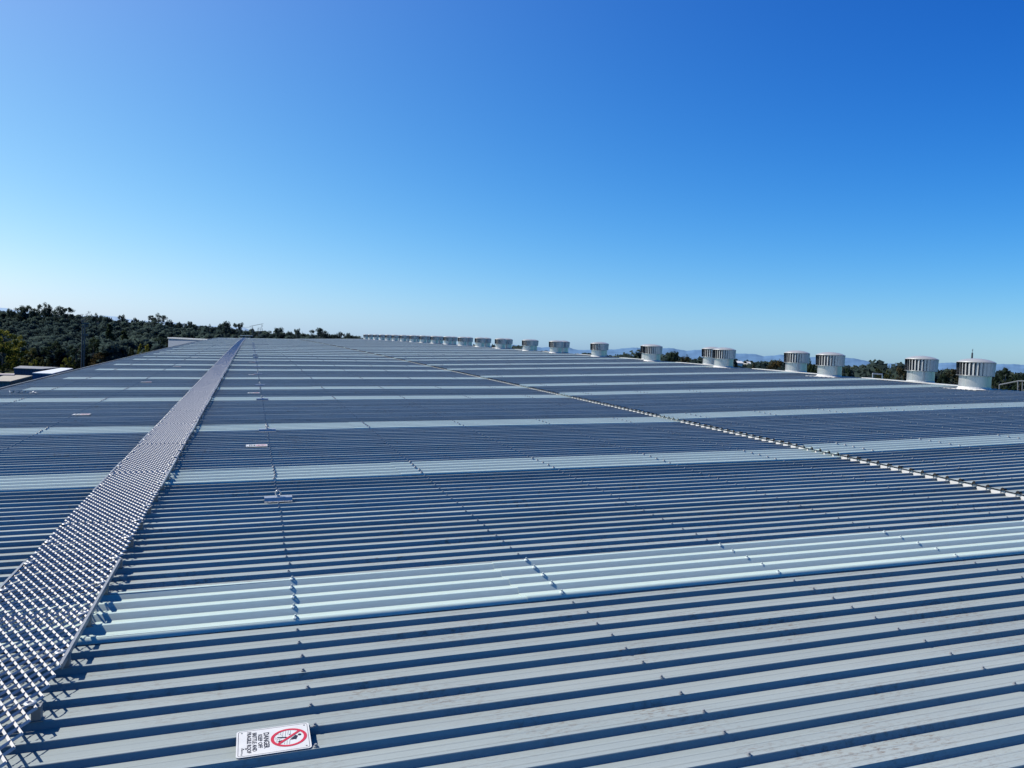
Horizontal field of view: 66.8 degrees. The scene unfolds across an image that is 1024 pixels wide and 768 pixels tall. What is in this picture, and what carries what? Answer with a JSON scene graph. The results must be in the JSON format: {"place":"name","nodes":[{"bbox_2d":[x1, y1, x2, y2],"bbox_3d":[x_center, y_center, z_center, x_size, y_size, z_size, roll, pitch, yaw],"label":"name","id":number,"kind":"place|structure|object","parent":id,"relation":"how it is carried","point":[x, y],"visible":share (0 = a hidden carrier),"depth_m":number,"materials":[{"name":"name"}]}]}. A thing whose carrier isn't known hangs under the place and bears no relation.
{"place":"outdoors","nodes":[
{"label":"outdoors","id":0,"kind":"place"},
{"bbox_2d":[0,375,32,387],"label":"shipping container","id":1,"kind":"object","parent":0,"point":[8,380],"visible":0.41,"depth_m":72.17,"materials":[{"name":"white metal"}]},
{"bbox_2d":[32,368,72,379],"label":"shipping container","id":2,"kind":"object","parent":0,"point":[40,374],"visible":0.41,"depth_m":84.58,"materials":[{"name":"white metal"}]},
{"bbox_2d":[0,308,248,330],"bbox_3d":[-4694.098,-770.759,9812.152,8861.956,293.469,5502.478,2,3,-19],"label":"hills","id":3,"kind":"structure","parent":0,"point":[114,318],"depth_m":10799.10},
{"bbox_2d":[167,337,208,346],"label":"grey building","id":4,"kind":"structure","parent":0,"point":[173,341],"depth_m":112.35,"materials":[{"name":"grey metal"}]},
{"bbox_2d":[0,356,1023,390],"bbox_3d":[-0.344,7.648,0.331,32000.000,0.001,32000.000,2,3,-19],"label":"ground","id":5,"kind":"structure","parent":0,"point":[10,371],"depth_m":136.73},
{"bbox_2d":[0,373,14,384],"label":"shipping container","id":6,"kind":"object","parent":5,"relation":"on","point":[5,374],"visible":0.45,"depth_m":76.01,"materials":[{"name":"grey metal"}]},
{"bbox_2d":[5,309,16,318],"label":"leafy tree","id":7,"kind":"object","parent":5,"relation":"on","point":[12,313],"visible":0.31,"depth_m":264.65,"materials":[{"name":"green plant"}]},
{"bbox_2d":[0,330,23,372],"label":"leafy tree","id":8,"kind":"object","parent":5,"relation":"on","point":[6,347],"visible":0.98,"depth_m":118.17,"materials":[{"name":"green plant"}]},
{"bbox_2d":[8,336,28,369],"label":"leafy tree","id":9,"kind":"object","parent":5,"relation":"on","point":[22,354],"visible":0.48,"depth_m":121.97,"materials":[{"name":"green plant"}]},
{"bbox_2d":[14,306,26,320],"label":"eucalyptus tree","id":10,"kind":"object","parent":5,"relation":"on","point":[17,315],"visible":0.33,"depth_m":264.00,"materials":[{"name":"green plant"}]},
{"bbox_2d":[18,305,37,318],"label":"eucalyptus tree","id":11,"kind":"object","parent":5,"relation":"on","point":[28,308],"visible":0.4,"depth_m":264.77,"materials":[{"name":"green plant"}]},
{"bbox_2d":[20,347,40,365],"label":"leafy tree","id":12,"kind":"object","parent":5,"relation":"on","point":[32,352],"visible":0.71,"depth_m":123.57,"materials":[{"name":"green plant"}]},
{"bbox_2d":[13,366,59,379],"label":"shipping container","id":13,"kind":"object","parent":5,"relation":"on","point":[24,370],"visible":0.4,"depth_m":94.11,"materials":[{"name":"blue metal"}]},
{"bbox_2d":[32,302,53,322],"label":"eucalyptus tree","id":14,"kind":"object","parent":5,"relation":"on","point":[49,308],"visible":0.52,"depth_m":264.79,"materials":[{"name":"green plant"}]},
{"bbox_2d":[39,356,50,366],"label":"bush","id":15,"kind":"object","parent":5,"relation":"on","point":[42,363],"visible":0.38,"depth_m":119.86,"materials":[{"name":"green plant"}]},
{"bbox_2d":[39,308,64,321],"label":"eucalyptus tree","id":16,"kind":"object","parent":5,"relation":"on","point":[55,312],"visible":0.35,"depth_m":264.13,"materials":[{"name":"green plant"}]},
{"bbox_2d":[40,340,65,366],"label":"leafy tree","id":17,"kind":"object","parent":5,"relation":"on","point":[57,351],"visible":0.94,"depth_m":134.60,"materials":[{"name":"green plant"}]},
{"bbox_2d":[53,306,74,325],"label":"eucalyptus tree","id":18,"kind":"object","parent":5,"relation":"on","point":[67,316],"visible":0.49,"depth_m":263.69,"materials":[{"name":"green plant"}]},
{"bbox_2d":[60,357,75,369],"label":"bush","id":19,"kind":"object","parent":5,"relation":"on","point":[66,362],"visible":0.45,"depth_m":117.95,"materials":[{"name":"green plant"}]},
{"bbox_2d":[66,343,86,368],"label":"leafy tree","id":20,"kind":"object","parent":5,"relation":"on","point":[74,353],"visible":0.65,"depth_m":129.96,"materials":[{"name":"green plant"}]},
{"bbox_2d":[81,325,87,367],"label":"light pole","id":21,"kind":"object","parent":5,"relation":"on","point":[82,347],"visible":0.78,"depth_m":122.07,"materials":[{"name":"grey metal"}]},
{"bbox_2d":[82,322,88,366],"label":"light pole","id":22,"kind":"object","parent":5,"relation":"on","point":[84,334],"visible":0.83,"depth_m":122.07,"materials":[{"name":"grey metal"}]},
{"bbox_2d":[87,314,95,322],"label":"eucalyptus tree","id":23,"kind":"object","parent":5,"relation":"on","point":[93,319],"visible":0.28,"depth_m":264.68,"materials":[{"name":"green plant"}]},
{"bbox_2d":[85,336,101,365],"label":"leafy tree","id":24,"kind":"object","parent":5,"relation":"on","point":[91,349],"visible":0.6,"depth_m":131.78,"materials":[{"name":"green plant"}]},
{"bbox_2d":[88,353,107,365],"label":"leafy tree","id":25,"kind":"object","parent":5,"relation":"on","point":[96,355],"visible":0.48,"depth_m":119.60,"materials":[{"name":"green plant"}]},
{"bbox_2d":[93,313,103,324],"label":"eucalyptus tree","id":26,"kind":"object","parent":5,"relation":"on","point":[100,319],"visible":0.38,"depth_m":265.02,"materials":[{"name":"green plant"}]},
{"bbox_2d":[105,324,115,340],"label":"leafy tree","id":27,"kind":"object","parent":5,"relation":"on","point":[108,333],"visible":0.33,"depth_m":149.89,"materials":[{"name":"green plant"}]},
{"bbox_2d":[117,315,125,329],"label":"eucalyptus tree","id":28,"kind":"object","parent":5,"relation":"on","point":[119,317],"visible":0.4,"depth_m":265.05,"materials":[{"name":"green plant"}]},
{"bbox_2d":[120,330,128,340],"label":"leafy tree","id":29,"kind":"object","parent":5,"relation":"on","point":[124,335],"visible":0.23,"depth_m":139.96,"materials":[{"name":"green plant"}]},
{"bbox_2d":[127,344,133,356],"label":"bush","id":30,"kind":"object","parent":5,"relation":"on","point":[131,350],"visible":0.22,"depth_m":127.87,"materials":[{"name":"green plant"}]},
{"bbox_2d":[128,317,138,326],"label":"leafy tree","id":31,"kind":"object","parent":5,"relation":"on","point":[135,320],"visible":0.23,"depth_m":264.49,"materials":[{"name":"green plant"}]},
{"bbox_2d":[137,344,149,353],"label":"bush","id":32,"kind":"object","parent":5,"relation":"on","point":[146,347],"visible":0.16,"depth_m":123.72,"materials":[{"name":"green plant"}]},
{"bbox_2d":[148,313,167,326],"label":"eucalyptus tree","id":33,"kind":"object","parent":5,"relation":"on","point":[154,321],"visible":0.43,"depth_m":264.27,"materials":[{"name":"green plant"}]},
{"bbox_2d":[154,336,165,346],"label":"leafy tree","id":34,"kind":"object","parent":5,"relation":"on","point":[161,342],"visible":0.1,"depth_m":150.09,"materials":[{"name":"green plant"}]},
{"bbox_2d":[165,320,182,328],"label":"eucalyptus tree","id":35,"kind":"object","parent":5,"relation":"on","point":[177,325],"visible":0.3,"depth_m":264.67,"materials":[{"name":"green plant"}]},
{"bbox_2d":[0,310,362,369],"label":"woodland","id":36,"kind":"object","parent":5,"relation":"on","point":[33,332],"visible":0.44,"depth_m":205.28,"materials":[{"name":"green plant"}]},
{"bbox_2d":[182,321,194,328],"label":"eucalyptus tree","id":37,"kind":"object","parent":5,"relation":"on","point":[190,324],"visible":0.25,"depth_m":264.34,"materials":[{"name":"green plant"}]},
{"bbox_2d":[205,324,214,333],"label":"eucalyptus tree","id":38,"kind":"object","parent":5,"relation":"on","point":[210,328],"visible":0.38,"depth_m":215.09,"materials":[{"name":"green plant"}]},
{"bbox_2d":[216,321,231,336],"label":"leafy tree","id":39,"kind":"object","parent":5,"relation":"on","point":[225,326],"visible":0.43,"depth_m":214.51,"materials":[{"name":"green plant"}]},
{"bbox_2d":[232,322,244,337],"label":"eucalyptus tree","id":40,"kind":"object","parent":5,"relation":"on","point":[239,325],"visible":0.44,"depth_m":215.00,"materials":[{"name":"green plant"}]},
{"bbox_2d":[269,327,285,338],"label":"leafy tree","id":41,"kind":"object","parent":5,"relation":"on","point":[280,329],"visible":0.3,"depth_m":214.84,"materials":[{"name":"green plant"}]},
{"bbox_2d":[279,331,293,338],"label":"eucalyptus tree","id":42,"kind":"object","parent":5,"relation":"on","point":[284,334],"visible":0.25,"depth_m":214.16,"materials":[{"name":"green plant"}]},
{"bbox_2d":[293,328,299,338],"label":"eucalyptus tree","id":43,"kind":"object","parent":5,"relation":"on","point":[297,331],"visible":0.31,"depth_m":215.00,"materials":[{"name":"green plant"}]},
{"bbox_2d":[307,328,326,338],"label":"eucalyptus tree","id":44,"kind":"object","parent":5,"relation":"on","point":[320,331],"visible":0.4,"depth_m":214.45,"materials":[{"name":"green plant"}]},
{"bbox_2d":[327,333,340,338],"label":"eucalyptus tree","id":45,"kind":"object","parent":5,"relation":"on","point":[333,337],"visible":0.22,"depth_m":214.62,"materials":[{"name":"green plant"}]},
{"bbox_2d":[344,333,353,338],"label":"eucalyptus tree","id":46,"kind":"object","parent":5,"relation":"on","point":[348,335],"visible":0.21,"depth_m":214.37,"materials":[{"name":"green plant"}]},
{"bbox_2d":[0,338,1023,767],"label":"warehouse","id":47,"kind":"structure","parent":5,"relation":"on","point":[460,556],"depth_m":5.96,"materials":[{"name":"metal"}]},
{"bbox_2d":[0,338,245,767],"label":"roof walkway","id":48,"kind":"structure","parent":47,"relation":"on","point":[167,436],"depth_m":5.61,"materials":[{"name":"silver metal"}]},
{"bbox_2d":[246,444,266,446],"bbox_3d":[-3.763,0.905,11.447,0.300,0.008,0.218,-1,4,-19],"label":"warning sign","id":49,"kind":"object","parent":47,"relation":"on","point":[254,445],"visible":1,"depth_m":11.43,"materials":[{"name":"white"}]},
{"bbox_2d":[259,425,275,431],"bbox_3d":[-4.119,0.740,13.068,0.270,0.108,0.165,0,4,-19],"label":"roof anchor","id":50,"kind":"object","parent":47,"relation":"attached to","point":[268,429],"visible":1,"depth_m":13.04,"materials":[{"name":"grey metal"}]},
{"bbox_2d":[236,723,311,758],"bbox_3d":[-1.010,1.507,3.291,0.300,0.007,0.218,-1,4,-19],"label":"warning sign","id":51,"kind":"object","parent":47,"relation":"on","point":[266,741],"visible":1,"depth_m":3.28,"materials":[{"name":"white plastic"}]},
{"bbox_2d":[264,490,291,502],"bbox_3d":[-2.366,1.124,7.858,0.270,0.109,0.165,0,4,-19],"label":"roof anchor","id":52,"kind":"object","parent":47,"relation":"attached to","point":[279,498],"visible":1,"depth_m":7.84,"materials":[{"name":"grey metal"}]},
{"bbox_2d":[371,334,378,339],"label":"roof ventilator","id":53,"kind":"object","parent":47,"relation":"on","point":[376,336],"visible":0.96,"depth_m":141.88,"materials":[{"name":"grey metal"}]},
{"bbox_2d":[379,334,384,339],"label":"roof ventilator","id":54,"kind":"object","parent":47,"relation":"on","point":[381,336],"visible":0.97,"depth_m":135.57,"materials":[{"name":"grey metal"}]},
{"bbox_2d":[385,334,391,339],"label":"roof ventilator","id":55,"kind":"object","parent":47,"relation":"on","point":[387,336],"visible":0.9,"depth_m":129.41,"materials":[{"name":"grey metal"}]},
{"bbox_2d":[392,335,398,340],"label":"roof ventilator","id":56,"kind":"object","parent":47,"relation":"on","point":[394,337],"visible":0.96,"depth_m":123.29,"materials":[{"name":"grey metal"}]},
{"bbox_2d":[400,335,406,340],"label":"roof ventilator","id":57,"kind":"object","parent":47,"relation":"on","point":[403,337],"visible":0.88,"depth_m":116.55,"materials":[{"name":"grey metal"}]},
{"bbox_2d":[409,335,416,341],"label":"roof ventilator","id":58,"kind":"object","parent":47,"relation":"on","point":[412,338],"visible":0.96,"depth_m":109.62,"materials":[{"name":"grey metal"}]},
{"bbox_2d":[417,335,426,342],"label":"roof ventilator","id":59,"kind":"object","parent":47,"relation":"on","point":[423,338],"visible":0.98,"depth_m":103.05,"materials":[{"name":"grey metal"}]},
{"bbox_2d":[430,336,438,342],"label":"roof ventilator","id":60,"kind":"object","parent":47,"relation":"on","point":[434,339],"visible":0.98,"depth_m":96.63,"materials":[{"name":"grey metal"}]},
{"bbox_2d":[438,336,442,343],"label":"roof ventilator","id":61,"kind":"object","parent":47,"relation":"on","point":[440,340],"visible":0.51,"depth_m":99.47,"materials":[{"name":"grey metal"}]},
{"bbox_2d":[443,336,452,343],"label":"roof ventilator","id":62,"kind":"object","parent":47,"relation":"on","point":[447,339],"visible":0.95,"depth_m":90.13,"materials":[{"name":"grey metal"}]},
{"bbox_2d":[451,336,456,344],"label":"roof ventilator","id":63,"kind":"object","parent":47,"relation":"on","point":[454,340],"visible":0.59,"depth_m":92.96,"materials":[{"name":"grey metal"}]},
{"bbox_2d":[458,337,467,344],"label":"roof ventilator","id":64,"kind":"object","parent":47,"relation":"on","point":[462,340],"visible":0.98,"depth_m":83.82,"materials":[{"name":"grey metal"}]},
{"bbox_2d":[467,337,472,345],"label":"roof ventilator","id":65,"kind":"object","parent":47,"relation":"on","point":[469,340],"visible":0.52,"depth_m":86.34,"materials":[{"name":"grey metal"}]},
{"bbox_2d":[475,337,484,346],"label":"roof ventilator","id":66,"kind":"object","parent":47,"relation":"on","point":[479,341],"visible":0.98,"depth_m":77.42,"materials":[{"name":"grey metal"}]},
{"bbox_2d":[484,337,490,346],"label":"roof ventilator","id":67,"kind":"object","parent":47,"relation":"on","point":[487,342],"visible":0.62,"depth_m":79.77,"materials":[{"name":"grey metal"}]},
{"bbox_2d":[494,338,506,348],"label":"roof ventilator","id":68,"kind":"object","parent":47,"relation":"on","point":[500,343],"visible":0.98,"depth_m":71.02,"materials":[{"name":"grey metal"}]},
{"bbox_2d":[504,338,512,348],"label":"roof ventilator","id":69,"kind":"object","parent":47,"relation":"on","point":[509,343],"visible":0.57,"depth_m":73.20,"materials":[{"name":"grey metal"}]},
{"bbox_2d":[518,339,534,350],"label":"roof ventilator","id":70,"kind":"object","parent":47,"relation":"on","point":[528,344],"visible":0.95,"depth_m":63.89,"materials":[{"name":"grey metal"}]},
{"bbox_2d":[532,339,538,350],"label":"roof ventilator","id":71,"kind":"object","parent":47,"relation":"on","point":[536,344],"visible":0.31,"depth_m":66.72,"materials":[{"name":"grey metal"}]},
{"bbox_2d":[549,340,562,352],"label":"roof ventilator","id":72,"kind":"object","parent":47,"relation":"on","point":[555,346],"visible":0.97,"depth_m":58.06,"materials":[{"name":"grey metal"}]},
{"bbox_2d":[560,340,573,353],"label":"roof ventilator","id":73,"kind":"object","parent":47,"relation":"on","point":[566,345],"visible":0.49,"depth_m":60.05,"materials":[{"name":"grey metal"}]},
{"bbox_2d":[589,342,606,356],"bbox_3d":[5.705,-2.252,51.297,1.250,1.053,1.280,3,2,3],"label":"roof ventilator","id":74,"kind":"object","parent":47,"relation":"on","point":[597,349],"visible":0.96,"depth_m":50.93,"materials":[{"name":"grey metal"}]},
{"bbox_2d":[640,344,647,358],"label":"roof ventilator","id":75,"kind":"object","parent":47,"relation":"on","point":[641,350],"visible":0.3,"depth_m":47.24,"materials":[{"name":"grey metal"}]},
{"bbox_2d":[643,344,662,361],"bbox_3d":[8.028,-1.745,44.378,1.250,1.053,1.280,3,3,20],"label":"roof ventilator","id":76,"kind":"object","parent":47,"relation":"on","point":[652,352],"visible":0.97,"depth_m":43.99,"materials":[{"name":"grey metal"}]},
{"bbox_2d":[702,347,717,364],"bbox_3d":[10.521,-1.438,40.885,1.250,1.053,1.280,4,3,25],"label":"roof ventilator","id":77,"kind":"object","parent":47,"relation":"on","point":[707,355],"visible":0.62,"depth_m":40.54,"materials":[{"name":"grey metal"}]},
{"bbox_2d":[713,347,735,367],"bbox_3d":[10.277,-1.252,37.681,1.250,1.053,1.280,4,3,37],"label":"roof ventilator","id":78,"kind":"object","parent":47,"relation":"on","point":[723,357],"visible":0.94,"depth_m":37.29,"materials":[{"name":"grey metal"}]},
{"bbox_2d":[784,350,809,371],"bbox_3d":[12.646,-0.971,34.555,1.280,1.053,1.250,0,3,-42],"label":"roof ventilator","id":79,"kind":"object","parent":47,"relation":"on","point":[796,360],"visible":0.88,"depth_m":34.17,"materials":[{"name":"grey metal"}]},
{"bbox_2d":[815,352,844,377],"bbox_3d":[12.594,-0.743,30.789,1.280,1.053,1.250,1,3,-36],"label":"roof ventilator","id":80,"kind":"object","parent":47,"relation":"on","point":[830,364],"visible":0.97,"depth_m":30.40,"materials":[{"name":"grey metal"}]},
{"bbox_2d":[905,356,938,382],"bbox_3d":[14.806,-0.497,28.133,1.280,1.053,1.250,2,3,-19],"label":"roof ventilator","id":81,"kind":"object","parent":47,"relation":"on","point":[921,368],"visible":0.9,"depth_m":27.75,"materials":[{"name":"grey metal"}]},
{"bbox_2d":[943,358,996,390],"bbox_3d":[14.672,-0.287,24.613,1.280,1.053,1.250,2,3,-19],"label":"roof ventilator","id":82,"kind":"object","parent":47,"relation":"on","point":[975,373],"visible":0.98,"depth_m":24.23,"materials":[{"name":"grey metal"}]},
{"bbox_2d":[999,380,1023,390],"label":"guard rail","id":83,"kind":"object","parent":47,"relation":"attached to","point":[1022,381],"visible":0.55,"depth_m":31.17,"materials":[{"name":"silver metal"}]},
{"bbox_2d":[667,351,678,361],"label":"leafy tree","id":84,"kind":"object","parent":5,"relation":"on","point":[671,355],"visible":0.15,"depth_m":129.79,"materials":[{"name":"green plant"}]},
{"bbox_2d":[680,354,689,362],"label":"leafy tree","id":85,"kind":"object","parent":5,"relation":"on","point":[685,359],"visible":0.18,"depth_m":129.84,"materials":[{"name":"green plant"}]},
{"bbox_2d":[473,344,1023,390],"bbox_3d":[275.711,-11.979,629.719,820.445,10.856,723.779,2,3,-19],"label":"woodland","id":86,"kind":"object","parent":5,"relation":"on","point":[862,370],"visible":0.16,"depth_m":222.14,"materials":[{"name":"green plant"}]},
{"bbox_2d":[766,360,781,369],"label":"leafy tree","id":87,"kind":"object","parent":5,"relation":"on","point":[777,365],"visible":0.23,"depth_m":139.97,"materials":[{"name":"green plant"}]},
{"bbox_2d":[807,364,816,372],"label":"leafy tree","id":88,"kind":"object","parent":5,"relation":"on","point":[810,369],"visible":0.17,"depth_m":129.87,"materials":[{"name":"green plant"}]},
{"bbox_2d":[842,368,850,376],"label":"leafy tree","id":89,"kind":"object","parent":5,"relation":"on","point":[847,372],"visible":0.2,"depth_m":129.90,"materials":[{"name":"green plant"}]},
{"bbox_2d":[875,368,881,378],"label":"leafy tree","id":90,"kind":"object","parent":5,"relation":"on","point":[878,370],"visible":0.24,"depth_m":169.86,"materials":[{"name":"green plant"}]},
{"bbox_2d":[883,370,893,379],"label":"leafy tree","id":91,"kind":"object","parent":5,"relation":"on","point":[887,376],"visible":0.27,"depth_m":159.66,"materials":[{"name":"green plant"}]},
{"bbox_2d":[895,365,906,379],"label":"leafy tree","id":92,"kind":"object","parent":5,"relation":"on","point":[900,370],"visible":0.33,"depth_m":129.69,"materials":[{"name":"green plant"}]},
{"bbox_2d":[937,373,949,383],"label":"leafy tree","id":93,"kind":"object","parent":5,"relation":"on","point":[945,379],"visible":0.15,"depth_m":114.77,"materials":[{"name":"green plant"}]},
{"bbox_2d":[939,369,958,384],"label":"leafy tree","id":94,"kind":"object","parent":5,"relation":"on","point":[949,374],"visible":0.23,"depth_m":119.99,"materials":[{"name":"green plant"}]},
{"bbox_2d":[991,374,999,388],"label":"leafy tree","id":95,"kind":"object","parent":5,"relation":"on","point":[993,383],"visible":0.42,"depth_m":139.97,"materials":[{"name":"green plant"}]},
{"bbox_2d":[996,368,1014,389],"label":"eucalyptus tree","id":96,"kind":"object","parent":5,"relation":"on","point":[1003,377],"visible":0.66,"depth_m":150.01,"materials":[{"name":"green plant"}]},
{"bbox_2d":[1012,374,1023,390],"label":"leafy tree","id":97,"kind":"object","parent":5,"relation":"on","point":[1015,383],"visible":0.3,"depth_m":140.15,"materials":[{"name":"green plant"}]},
{"bbox_2d":[0,0,1023,364],"label":"sky","id":98,"kind":"structure","parent":0,"point":[759,177],"materials":[{"name":"blue"}]},
{"bbox_2d":[472,345,1023,372],"bbox_3d":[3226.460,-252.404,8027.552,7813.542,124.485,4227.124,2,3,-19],"label":"hills","id":99,"kind":"structure","parent":0,"point":[851,362],"depth_m":7953.95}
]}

